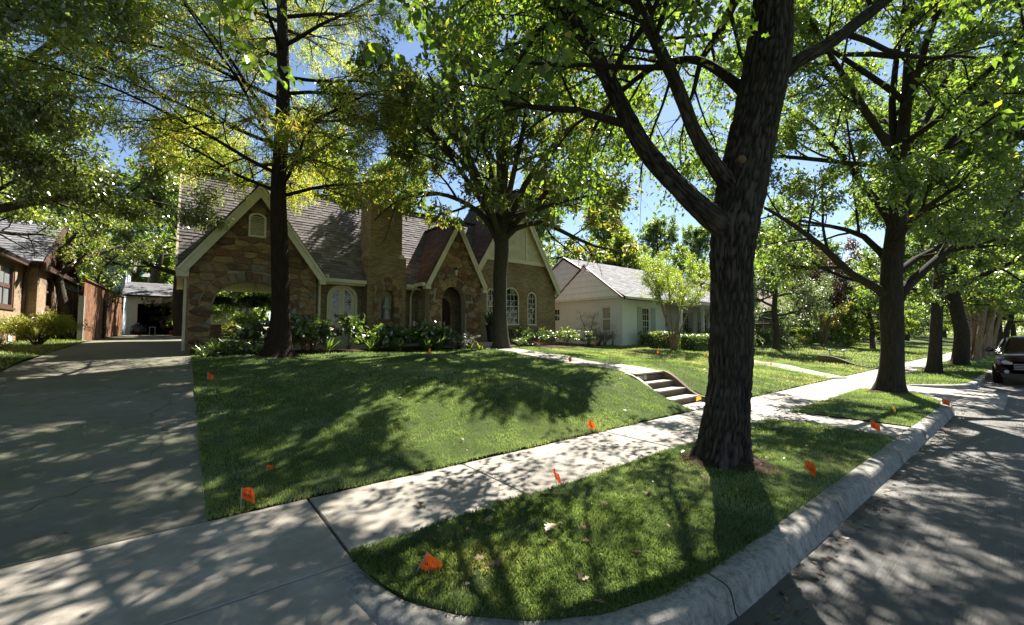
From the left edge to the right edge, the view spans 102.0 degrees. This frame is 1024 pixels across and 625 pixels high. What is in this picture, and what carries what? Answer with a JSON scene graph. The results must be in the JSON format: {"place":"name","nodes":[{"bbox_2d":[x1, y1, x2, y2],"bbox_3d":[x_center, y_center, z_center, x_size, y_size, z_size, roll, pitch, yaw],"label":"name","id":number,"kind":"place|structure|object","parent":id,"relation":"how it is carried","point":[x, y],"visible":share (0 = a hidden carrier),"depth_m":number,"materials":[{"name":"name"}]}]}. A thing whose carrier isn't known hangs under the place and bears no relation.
{"place":"outdoors","nodes":[
{"label":"outdoors","id":0,"kind":"place"},
{"bbox_2d":[0,334,124,370],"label":"neighbour lawn","id":1,"kind":"structure","parent":0,"point":[30,351],"depth_m":11.61,"materials":[{"name":"plant"}]},
{"bbox_2d":[0,218,83,344],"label":"brick bungalow","id":2,"kind":"object","parent":1,"relation":"on","point":[27,285],"visible":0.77,"depth_m":14.72,"materials":[{"name":"beige brick"}]},
{"bbox_2d":[0,260,14,309],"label":"window","id":3,"kind":"structure","parent":2,"relation":"in","point":[6,270],"depth_m":13.40,"materials":[{"name":"brown paint"}]},
{"bbox_2d":[45,274,53,310],"bbox_3d":[-18.040,-0.763,16.120,0.180,1.360,1.200,2,-4,-38],"label":"window","id":4,"kind":"structure","parent":2,"relation":"in","point":[49,288],"depth_m":16.39,"materials":[{"name":"brown paint"}]},
{"bbox_2d":[0,309,104,344],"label":"bush","id":5,"kind":"object","parent":1,"relation":"on","point":[52,326],"visible":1,"depth_m":13.04,"materials":[{"name":"green plant"}]},
{"bbox_2d":[0,117,129,282],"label":"shade tree","id":6,"kind":"object","parent":1,"relation":"on","point":[86,218],"visible":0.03,"depth_m":24.46,"materials":[{"name":"green plant"}]},
{"bbox_2d":[77,278,125,343],"bbox_3d":[-20.296,0.098,20.773,0.230,2.685,13.750,2,-4,-38],"label":"board fence","id":7,"kind":"object","parent":1,"relation":"on","point":[90,305],"visible":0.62,"depth_m":18.05,"materials":[{"name":"brown wood"}]},
{"bbox_2d":[55,291,82,337],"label":"wooden gate","id":8,"kind":"structure","parent":7,"relation":"attached to","point":[73,299],"depth_m":17.36,"materials":[{"name":"brown wood"}]},
{"bbox_2d":[40,209,166,339],"bbox_3d":[-17.950,-1.427,17.988,4.024,5.563,6.086,1,-3,-11],"label":"crape myrtle","id":9,"kind":"object","parent":1,"relation":"on","point":[62,297],"visible":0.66,"depth_m":17.14,"materials":[{"name":"green plant"}]},
{"bbox_2d":[0,0,233,260],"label":"live oak","id":10,"kind":"object","parent":1,"relation":"on","point":[42,177],"visible":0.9,"depth_m":10.46,"materials":[{"name":"green plant"}]},
{"bbox_2d":[0,335,207,568],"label":"driveway","id":11,"kind":"structure","parent":0,"point":[78,435],"depth_m":4.97,"materials":[{"name":"concrete"}]},
{"bbox_2d":[130,322,147,334],"bbox_3d":[-24.146,1.047,26.835,0.848,0.943,0.864,2,-4,-38],"label":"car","id":12,"kind":"object","parent":11,"relation":"on","point":[138,328],"visible":0.95,"depth_m":26.59,"materials":[{"name":"black metal"}]},
{"bbox_2d":[169,562,384,624],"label":"driveway apron","id":13,"kind":"object","parent":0,"point":[324,598],"visible":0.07,"depth_m":2.45,"materials":[{"name":"concrete"}]},
{"bbox_2d":[200,0,603,98],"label":"street oak","id":14,"kind":"object","parent":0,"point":[249,60],"visible":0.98,"depth_m":4.42,"materials":[{"name":"green leaf"},{"name":"bark"}]},
{"bbox_2d":[0,352,951,624],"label":"sidewalk","id":15,"kind":"structure","parent":0,"point":[168,576],"depth_m":3.26,"materials":[{"name":"concrete"}]},
{"bbox_2d":[481,311,492,341],"bbox_3d":[-0.938,0.592,19.229,1.131,1.542,1.300,2,-4,-38],"label":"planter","id":16,"kind":"object","parent":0,"point":[489,326],"visible":0.62,"depth_m":18.96,"materials":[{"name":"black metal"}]},
{"bbox_2d":[0,334,1023,520],"bbox_3d":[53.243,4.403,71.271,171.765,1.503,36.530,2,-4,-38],"label":"lawn","id":17,"kind":"structure","parent":0,"point":[947,342],"depth_m":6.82,"materials":[{"name":"plant"}]},
{"bbox_2d":[93,244,138,335],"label":"house","id":18,"kind":"structure","parent":17,"relation":"on","point":[124,281],"depth_m":32.39,"materials":[{"name":"white paint"}]},
{"bbox_2d":[86,173,179,283],"bbox_3d":[-31.355,-5.462,35.910,12.498,15.047,12.682,-2,-4,41],"label":"shade tree","id":19,"kind":"object","parent":17,"relation":"on","point":[154,275],"visible":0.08,"depth_m":35.46,"materials":[{"name":"green plant"}]},
{"bbox_2d":[38,96,270,335],"bbox_3d":[-21.077,-5.854,26.153,12.498,15.047,12.682,-2,-4,35],"label":"shade tree","id":20,"kind":"object","parent":17,"relation":"on","point":[176,311],"visible":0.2,"depth_m":24.93,"materials":[{"name":"green plant"}]},
{"bbox_2d":[134,228,175,282],"bbox_3d":[-33.822,-2.922,40.131,8.115,11.115,7.469,1,-3,-12],"label":"shade tree","id":21,"kind":"object","parent":17,"relation":"on","point":[161,277],"visible":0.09,"depth_m":38.90,"materials":[{"name":"green plant"}]},
{"bbox_2d":[121,282,253,336],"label":"garage","id":22,"kind":"structure","parent":17,"relation":"on","point":[135,292],"depth_m":28.70,"materials":[{"name":"white paint"}]},
{"bbox_2d":[211,306,240,334],"bbox_3d":[-21.166,0.580,30.032,2.530,2.050,0.055,2,-4,-38],"label":"garage door","id":23,"kind":"structure","parent":22,"relation":"in","point":[226,321],"depth_m":30.15,"materials":[{"name":"paint"}]},
{"bbox_2d":[0,0,465,357],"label":"cypress tree","id":24,"kind":"object","parent":17,"relation":"on","point":[279,167],"visible":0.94,"depth_m":11.90,"materials":[{"name":"green plant"}]},
{"bbox_2d":[227,307,261,327],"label":"shrub","id":25,"kind":"object","parent":17,"relation":"on","point":[237,317],"visible":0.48,"depth_m":23.11,"materials":[{"name":"green plant"}]},
{"bbox_2d":[240,487,254,513],"bbox_3d":[-2.413,1.712,3.793,0.110,0.255,0.060,1,-3,-25],"label":"marking flag","id":26,"kind":"object","parent":17,"relation":"on","point":[247,493],"visible":0.97,"depth_m":3.79,"materials":[{"name":"orange plastic"}]},
{"bbox_2d":[211,121,418,327],"bbox_3d":[-13.588,-5.862,28.720,13.155,15.838,13.350,2,-4,-38],"label":"shade tree","id":27,"kind":"object","parent":17,"relation":"on","point":[231,308],"visible":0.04,"depth_m":28.82,"materials":[{"name":"green plant"}]},
{"bbox_2d":[200,346,483,355],"bbox_3d":[-5.451,1.336,15.198,9.550,0.170,2.550,2,-4,-38],"label":"flower bed","id":28,"kind":"object","parent":17,"relation":"on","point":[411,348],"visible":0.31,"depth_m":14.58,"materials":[{"name":"brown soil"}]},
{"bbox_2d":[207,337,232,354],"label":"strap plant","id":29,"kind":"object","parent":28,"relation":"on","point":[216,350],"visible":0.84,"depth_m":11.60,"materials":[{"name":"green plant"}]},
{"bbox_2d":[204,334,264,355],"bbox_3d":[-8.133,0.980,12.230,1.682,0.761,1.859,-1,-3,27],"label":"groundcover","id":30,"kind":"object","parent":28,"relation":"on","point":[239,348],"visible":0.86,"depth_m":12.00,"materials":[{"name":"green plant"}]},
{"bbox_2d":[222,317,267,352],"bbox_3d":[-8.154,0.714,12.967,1.406,1.192,1.515,0,-3,2],"label":"broadleaf shrub","id":31,"kind":"object","parent":28,"relation":"on","point":[251,332],"visible":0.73,"depth_m":12.80,"materials":[{"name":"green plant"}]},
{"bbox_2d":[260,308,311,346],"bbox_3d":[-7.206,0.593,13.365,1.684,1.472,1.680,0,-3,-3],"label":"broadleaf shrub","id":32,"kind":"object","parent":28,"relation":"on","point":[300,333],"visible":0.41,"depth_m":13.18,"materials":[{"name":"green plant"}]},
{"bbox_2d":[293,313,336,350],"bbox_3d":[-6.534,0.669,13.656,1.367,1.303,1.226,2,-4,-38],"label":"broadleaf shrub","id":33,"kind":"object","parent":28,"relation":"on","point":[313,330],"visible":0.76,"depth_m":13.56,"materials":[{"name":"green plant"}]},
{"bbox_2d":[325,312,368,349],"bbox_3d":[-5.654,0.640,14.251,1.324,1.371,1.494,2,-4,-38],"label":"broadleaf shrub","id":34,"kind":"object","parent":28,"relation":"on","point":[348,326],"visible":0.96,"depth_m":14.33,"materials":[{"name":"green plant"}]},
{"bbox_2d":[361,324,392,349],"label":"broadleaf shrub","id":35,"kind":"object","parent":28,"relation":"on","point":[378,333],"visible":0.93,"depth_m":14.92,"materials":[{"name":"green plant"}]},
{"bbox_2d":[380,319,417,347],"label":"broadleaf shrub","id":36,"kind":"object","parent":28,"relation":"on","point":[399,332],"visible":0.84,"depth_m":15.38,"materials":[{"name":"green plant"}]},
{"bbox_2d":[408,317,444,345],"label":"broadleaf shrub","id":37,"kind":"object","parent":28,"relation":"on","point":[426,330],"visible":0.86,"depth_m":15.99,"materials":[{"name":"green plant"}]},
{"bbox_2d":[423,320,463,347],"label":"broadleaf shrub","id":38,"kind":"object","parent":28,"relation":"on","point":[448,332],"visible":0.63,"depth_m":16.38,"materials":[{"name":"green plant"}]},
{"bbox_2d":[175,166,560,356],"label":"stone cottage","id":39,"kind":"structure","parent":17,"relation":"on","point":[340,262],"depth_m":17.23,"materials":[{"name":"stone"}]},
{"bbox_2d":[213,291,234,306],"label":"hanging fern","id":40,"kind":"object","parent":39,"relation":"hanging from","point":[220,300],"visible":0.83,"depth_m":14.38,"materials":[{"name":"green plant"}]},
{"bbox_2d":[235,284,270,308],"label":"hanging fern","id":41,"kind":"object","parent":39,"relation":"hanging from","point":[258,301],"visible":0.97,"depth_m":14.93,"materials":[{"name":"green plant"}]},
{"bbox_2d":[325,286,357,344],"bbox_3d":[-6.855,0.077,16.683,1.180,2.398,0.180,2,-4,-38],"label":"french door","id":42,"kind":"structure","parent":39,"relation":"in","point":[340,300],"depth_m":16.64,"materials":[{"name":"beige paint"}]},
{"bbox_2d":[442,298,449,331],"bbox_3d":[-3.273,0.344,19.286,0.920,2.045,0.130,2,-4,-38],"label":"front door","id":43,"kind":"structure","parent":39,"relation":"in","point":[445,304],"depth_m":19.43,"materials":[{"name":"brown wood"}]},
{"bbox_2d":[487,288,492,317],"bbox_3d":[-1.103,-0.297,21.001,0.566,1.854,0.120,2,-4,-38],"label":"window","id":44,"kind":"structure","parent":39,"relation":"in","point":[490,291],"depth_m":21.01,"materials":[{"name":"glass"}]},
{"bbox_2d":[507,287,518,324],"bbox_3d":[-0.081,-0.326,21.816,1.116,1.992,0.120,2,-4,-38],"label":"window","id":45,"kind":"structure","parent":39,"relation":"in","point":[512,294],"depth_m":21.91,"materials":[{"name":"glass"}]},
{"bbox_2d":[528,292,536,325],"bbox_3d":[1.053,-0.201,22.714,0.676,1.834,0.120,2,-4,-38],"label":"window","id":46,"kind":"structure","parent":39,"relation":"in","point":[532,300],"depth_m":22.75,"materials":[{"name":"glass"}]},
{"bbox_2d":[364,156,438,215],"bbox_3d":[-9.261,-5.803,36.169,13.813,16.630,14.017,-1,-3,15],"label":"shade tree","id":47,"kind":"object","parent":17,"relation":"on","point":[426,210],"visible":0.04,"depth_m":35.25,"materials":[{"name":"green plant"}]},
{"bbox_2d":[444,332,477,348],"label":"shrub","id":48,"kind":"object","parent":17,"relation":"on","point":[462,342],"visible":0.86,"depth_m":16.43,"materials":[{"name":"green plant"}]},
{"bbox_2d":[309,0,661,348],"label":"yard tree","id":49,"kind":"object","parent":17,"relation":"on","point":[493,198],"visible":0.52,"depth_m":14.94,"materials":[{"name":"green plant"}]},
{"bbox_2d":[508,323,534,344],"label":"shrub","id":50,"kind":"object","parent":17,"relation":"on","point":[519,335],"visible":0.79,"depth_m":19.99,"materials":[{"name":"green plant"}]},
{"bbox_2d":[524,328,556,345],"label":"shrub","id":51,"kind":"object","parent":17,"relation":"on","point":[543,336],"visible":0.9,"depth_m":20.98,"materials":[{"name":"green plant"}]},
{"bbox_2d":[521,173,609,266],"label":"shade tree","id":52,"kind":"object","parent":17,"relation":"on","point":[542,234],"visible":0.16,"depth_m":43.14,"materials":[{"name":"green plant"}]},
{"bbox_2d":[552,326,580,345],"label":"shrub","id":53,"kind":"object","parent":17,"relation":"on","point":[562,334],"visible":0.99,"depth_m":21.98,"materials":[{"name":"green plant"}]},
{"bbox_2d":[485,348,653,372],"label":"front walk","id":54,"kind":"structure","parent":17,"relation":"on","point":[618,367],"depth_m":12.55,"materials":[{"name":"concrete"}]},
{"bbox_2d":[582,328,620,345],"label":"shrub","id":55,"kind":"object","parent":17,"relation":"on","point":[602,336],"visible":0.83,"depth_m":23.10,"materials":[{"name":"green plant"}]},
{"bbox_2d":[550,198,672,274],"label":"shade tree","id":56,"kind":"object","parent":17,"relation":"on","point":[601,235],"visible":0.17,"depth_m":49.24,"materials":[{"name":"green plant"}]},
{"bbox_2d":[595,224,655,301],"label":"shade tree","id":57,"kind":"object","parent":17,"relation":"on","point":[618,242],"visible":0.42,"depth_m":42.88,"materials":[{"name":"green plant"}]},
{"bbox_2d":[552,257,709,345],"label":"white house","id":58,"kind":"structure","parent":17,"relation":"on","point":[612,296],"depth_m":26.39,"materials":[{"name":"paint"}]},
{"bbox_2d":[600,306,611,331],"bbox_3d":[5.708,0.421,25.059,0.160,1.550,0.840,2,-4,-38],"label":"window","id":59,"kind":"structure","parent":58,"relation":"in","point":[605,311],"depth_m":25.11,"materials":[{"name":"white paint"}]},
{"bbox_2d":[642,307,649,333],"bbox_3d":[8.283,0.548,25.696,0.950,1.700,0.160,2,-4,-38],"label":"window","id":60,"kind":"structure","parent":58,"relation":"in","point":[645,311],"depth_m":25.78,"materials":[{"name":"glass"}]},
{"bbox_2d":[637,330,690,347],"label":"hedge","id":61,"kind":"object","parent":17,"relation":"on","point":[657,339],"visible":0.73,"depth_m":23.75,"materials":[{"name":"plant"}]},
{"bbox_2d":[624,370,704,412],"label":"garden steps","id":62,"kind":"structure","parent":17,"relation":"on","point":[668,385],"depth_m":9.84,"materials":[{"name":"concrete"}]},
{"bbox_2d":[633,245,710,349],"bbox_3d":[8.882,-0.789,23.280,4.729,5.946,4.613,1,-3,-22],"label":"crape myrtle","id":63,"kind":"object","parent":17,"relation":"on","point":[661,283],"visible":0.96,"depth_m":22.96,"materials":[{"name":"green plant"}]},
{"bbox_2d":[635,213,709,302],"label":"shade tree","id":64,"kind":"object","parent":17,"relation":"on","point":[655,235],"visible":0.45,"depth_m":56.85,"materials":[{"name":"green plant"}]},
{"bbox_2d":[669,222,710,279],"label":"shade tree","id":65,"kind":"object","parent":17,"relation":"on","point":[695,239],"visible":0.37,"depth_m":66.91,"materials":[{"name":"green plant"}]},
{"bbox_2d":[677,332,708,350],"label":"hedge","id":66,"kind":"object","parent":17,"relation":"on","point":[693,342],"visible":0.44,"depth_m":23.08,"materials":[{"name":"plant"}]},
{"bbox_2d":[665,279,786,329],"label":"house","id":67,"kind":"structure","parent":17,"relation":"on","point":[767,300],"depth_m":39.16,"materials":[{"name":"grey brick"}]},
{"bbox_2d":[754,329,789,345],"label":"hedge","id":68,"kind":"object","parent":17,"relation":"on","point":[760,333],"visible":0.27,"depth_m":30.64,"materials":[{"name":"plant"}]},
{"bbox_2d":[706,221,840,350],"bbox_3d":[17.246,-1.382,28.280,7.295,9.578,6.997,-1,-3,11],"label":"shade tree","id":69,"kind":"object","parent":17,"relation":"on","point":[809,296],"visible":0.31,"depth_m":26.98,"materials":[{"name":"green plant"}]},
{"bbox_2d":[707,350,846,377],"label":"neighbour walk","id":70,"kind":"structure","parent":17,"relation":"on","point":[807,370],"depth_m":16.08,"materials":[{"name":"concrete"}]},
{"bbox_2d":[753,239,822,332],"bbox_3d":[21.523,-2.213,36.257,8.156,9.820,8.277,-1,-3,21],"label":"shade tree","id":71,"kind":"object","parent":17,"relation":"on","point":[808,325],"visible":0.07,"depth_m":33.95,"materials":[{"name":"green plant"}]},
{"bbox_2d":[784,328,812,344],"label":"hedge","id":72,"kind":"object","parent":17,"relation":"on","point":[802,332],"visible":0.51,"depth_m":34.48,"materials":[{"name":"plant"}]},
{"bbox_2d":[777,239,858,326],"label":"shade tree","id":73,"kind":"object","parent":17,"relation":"on","point":[847,302],"visible":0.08,"depth_m":43.36,"materials":[{"name":"green plant"}]},
{"bbox_2d":[778,238,861,314],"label":"shade tree","id":74,"kind":"object","parent":17,"relation":"on","point":[835,247],"visible":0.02,"depth_m":53.80,"materials":[{"name":"green plant"}]},
{"bbox_2d":[785,236,866,343],"bbox_3d":[28.192,-2.457,37.649,6.958,10.878,6.985,-1,-3,27],"label":"crape myrtle","id":75,"kind":"object","parent":17,"relation":"on","point":[838,295],"visible":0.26,"depth_m":36.52,"materials":[{"name":"green plant"}]},
{"bbox_2d":[807,298,855,341],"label":"crape myrtle","id":76,"kind":"object","parent":17,"relation":"on","point":[837,315],"visible":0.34,"depth_m":40.90,"materials":[{"name":"green plant"}]},
{"bbox_2d":[818,355,869,370],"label":"stair wall","id":77,"kind":"structure","parent":17,"relation":"on","point":[827,359],"depth_m":19.77,"materials":[{"name":"concrete"}]},
{"bbox_2d":[832,272,919,348],"bbox_3d":[29.285,-0.129,33.660,4.631,6.891,5.031,2,-3,-31],"label":"shade tree","id":78,"kind":"object","parent":17,"relation":"on","point":[849,324],"visible":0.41,"depth_m":33.78,"materials":[{"name":"green plant"}]},
{"bbox_2d":[837,255,927,342],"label":"shade tree","id":79,"kind":"object","parent":17,"relation":"on","point":[877,274],"visible":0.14,"depth_m":46.23,"materials":[{"name":"green plant"}]},
{"bbox_2d":[860,253,943,340],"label":"shade tree","id":80,"kind":"object","parent":17,"relation":"on","point":[907,337],"visible":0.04,"depth_m":56.19,"materials":[{"name":"green plant"}]},
{"bbox_2d":[2,0,1023,333],"label":"sky","id":81,"kind":"structure","parent":0,"point":[669,112],"materials":[{"name":"blue"}]},
{"bbox_2d":[347,355,994,621],"bbox_3d":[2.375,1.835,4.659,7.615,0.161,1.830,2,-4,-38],"label":"verge","id":82,"kind":"structure","parent":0,"point":[478,583],"depth_m":3.44,"materials":[{"name":"green plant"}]},
{"bbox_2d":[416,552,442,571],"bbox_3d":[-0.565,1.690,2.759,0.213,0.190,0.018,0,-3,-3],"label":"marking flag","id":83,"kind":"object","parent":82,"relation":"on","point":[429,561],"visible":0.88,"depth_m":2.76,"materials":[{"name":"orange plastic"}]},
{"bbox_2d":[222,348,868,602],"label":"lawn litter","id":84,"kind":"object","parent":82,"relation":"on","point":[493,562],"visible":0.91,"depth_m":3.58,"materials":[{"name":"brown plant"}]},
{"bbox_2d":[412,0,1023,469],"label":"street oak","id":85,"kind":"object","parent":82,"relation":"on","point":[728,218],"visible":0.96,"depth_m":5.23,"materials":[{"name":"green plant"}]},
{"bbox_2d":[673,452,782,475],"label":"bare soil","id":86,"kind":"structure","parent":82,"relation":"on","point":[759,464],"depth_m":4.81,"materials":[{"name":"brown soil"}]},
{"bbox_2d":[771,412,909,436],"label":"crossing walk","id":87,"kind":"structure","parent":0,"point":[892,430],"depth_m":7.34,"materials":[{"name":"concrete"}]},
{"bbox_2d":[792,389,939,426],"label":"verge","id":88,"kind":"structure","parent":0,"point":[883,410],"depth_m":8.54,"materials":[{"name":"grass"}]},
{"bbox_2d":[656,0,1023,391],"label":"street tree","id":89,"kind":"object","parent":88,"relation":"on","point":[900,144],"visible":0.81,"depth_m":10.70,"materials":[{"name":"green plant"}]},
{"bbox_2d":[727,377,1023,624],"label":"street","id":90,"kind":"structure","parent":0,"point":[953,548],"depth_m":3.39,"materials":[{"name":"grey asphalt"}]},
{"bbox_2d":[337,396,954,624],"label":"kerb","id":91,"kind":"structure","parent":90,"relation":"on","point":[739,583],"depth_m":2.77,"materials":[{"name":"concrete"}]},
{"bbox_2d":[755,386,1023,624],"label":"leaf litter","id":92,"kind":"object","parent":90,"relation":"on","point":[787,606],"visible":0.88,"depth_m":3.58,"materials":[{"name":"brown plant"}]},
{"bbox_2d":[906,368,992,389],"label":"neighbour kerb","id":93,"kind":"structure","parent":90,"relation":"on","point":[980,381],"depth_m":12.95,"materials":[{"name":"concrete"}]},
{"bbox_2d":[984,336,1023,382],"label":"parked car","id":94,"kind":"object","parent":90,"relation":"on","point":[1009,358],"visible":1,"depth_m":14.48,"materials":[{"name":"black metal"}]},
{"bbox_2d":[868,385,1009,410],"bbox_3d":[11.976,2.269,11.753,4.300,0.139,2.640,2,-4,-38],"label":"neighbour driveway apron","id":95,"kind":"object","parent":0,"point":[980,399],"visible":0.57,"depth_m":11.29,"materials":[{"name":"concrete"}]},
{"bbox_2d":[905,353,994,383],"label":"verge","id":96,"kind":"structure","parent":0,"point":[946,374],"depth_m":15.20,"materials":[{"name":"plant"}]},
{"bbox_2d":[837,11,1023,372],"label":"street tree","id":97,"kind":"object","parent":96,"relation":"on","point":[934,362],"visible":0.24,"depth_m":15.84,"materials":[{"name":"green plant"}]},
{"bbox_2d":[844,135,1023,364],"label":"street tree","id":98,"kind":"object","parent":96,"relation":"on","point":[960,354],"visible":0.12,"depth_m":20.57,"materials":[{"name":"green plant"}]},
{"bbox_2d":[915,214,1023,347],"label":"street tree","id":99,"kind":"object","parent":96,"relation":"on","point":[1005,316],"visible":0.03,"depth_m":36.89,"materials":[{"name":"green plant"}]},
{"bbox_2d":[916,252,1023,359],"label":"street tree","id":100,"kind":"object","parent":96,"relation":"on","point":[978,332],"visible":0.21,"depth_m":23.90,"materials":[{"name":"green plant"}]},
{"bbox_2d":[944,253,1023,343],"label":"street tree","id":101,"kind":"object","parent":96,"relation":"on","point":[1001,335],"depth_m":44.47,"materials":[{"name":"green plant"}]},
{"bbox_2d":[945,266,1023,352],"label":"crape myrtle","id":102,"kind":"object","parent":96,"relation":"on","point":[996,331],"visible":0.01,"depth_m":32.62,"materials":[{"name":"brown plant"}]},
{"bbox_2d":[963,253,1023,357],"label":"crape myrtle","id":103,"kind":"object","parent":96,"relation":"on","point":[987,330],"visible":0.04,"depth_m":26.66,"materials":[{"name":"brown plant"}]},
{"bbox_2d":[1002,305,1023,338],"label":"street tree","id":104,"kind":"object","parent":96,"relation":"on","point":[1007,328],"visible":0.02,"depth_m":53.66,"materials":[{"name":"green plant"}]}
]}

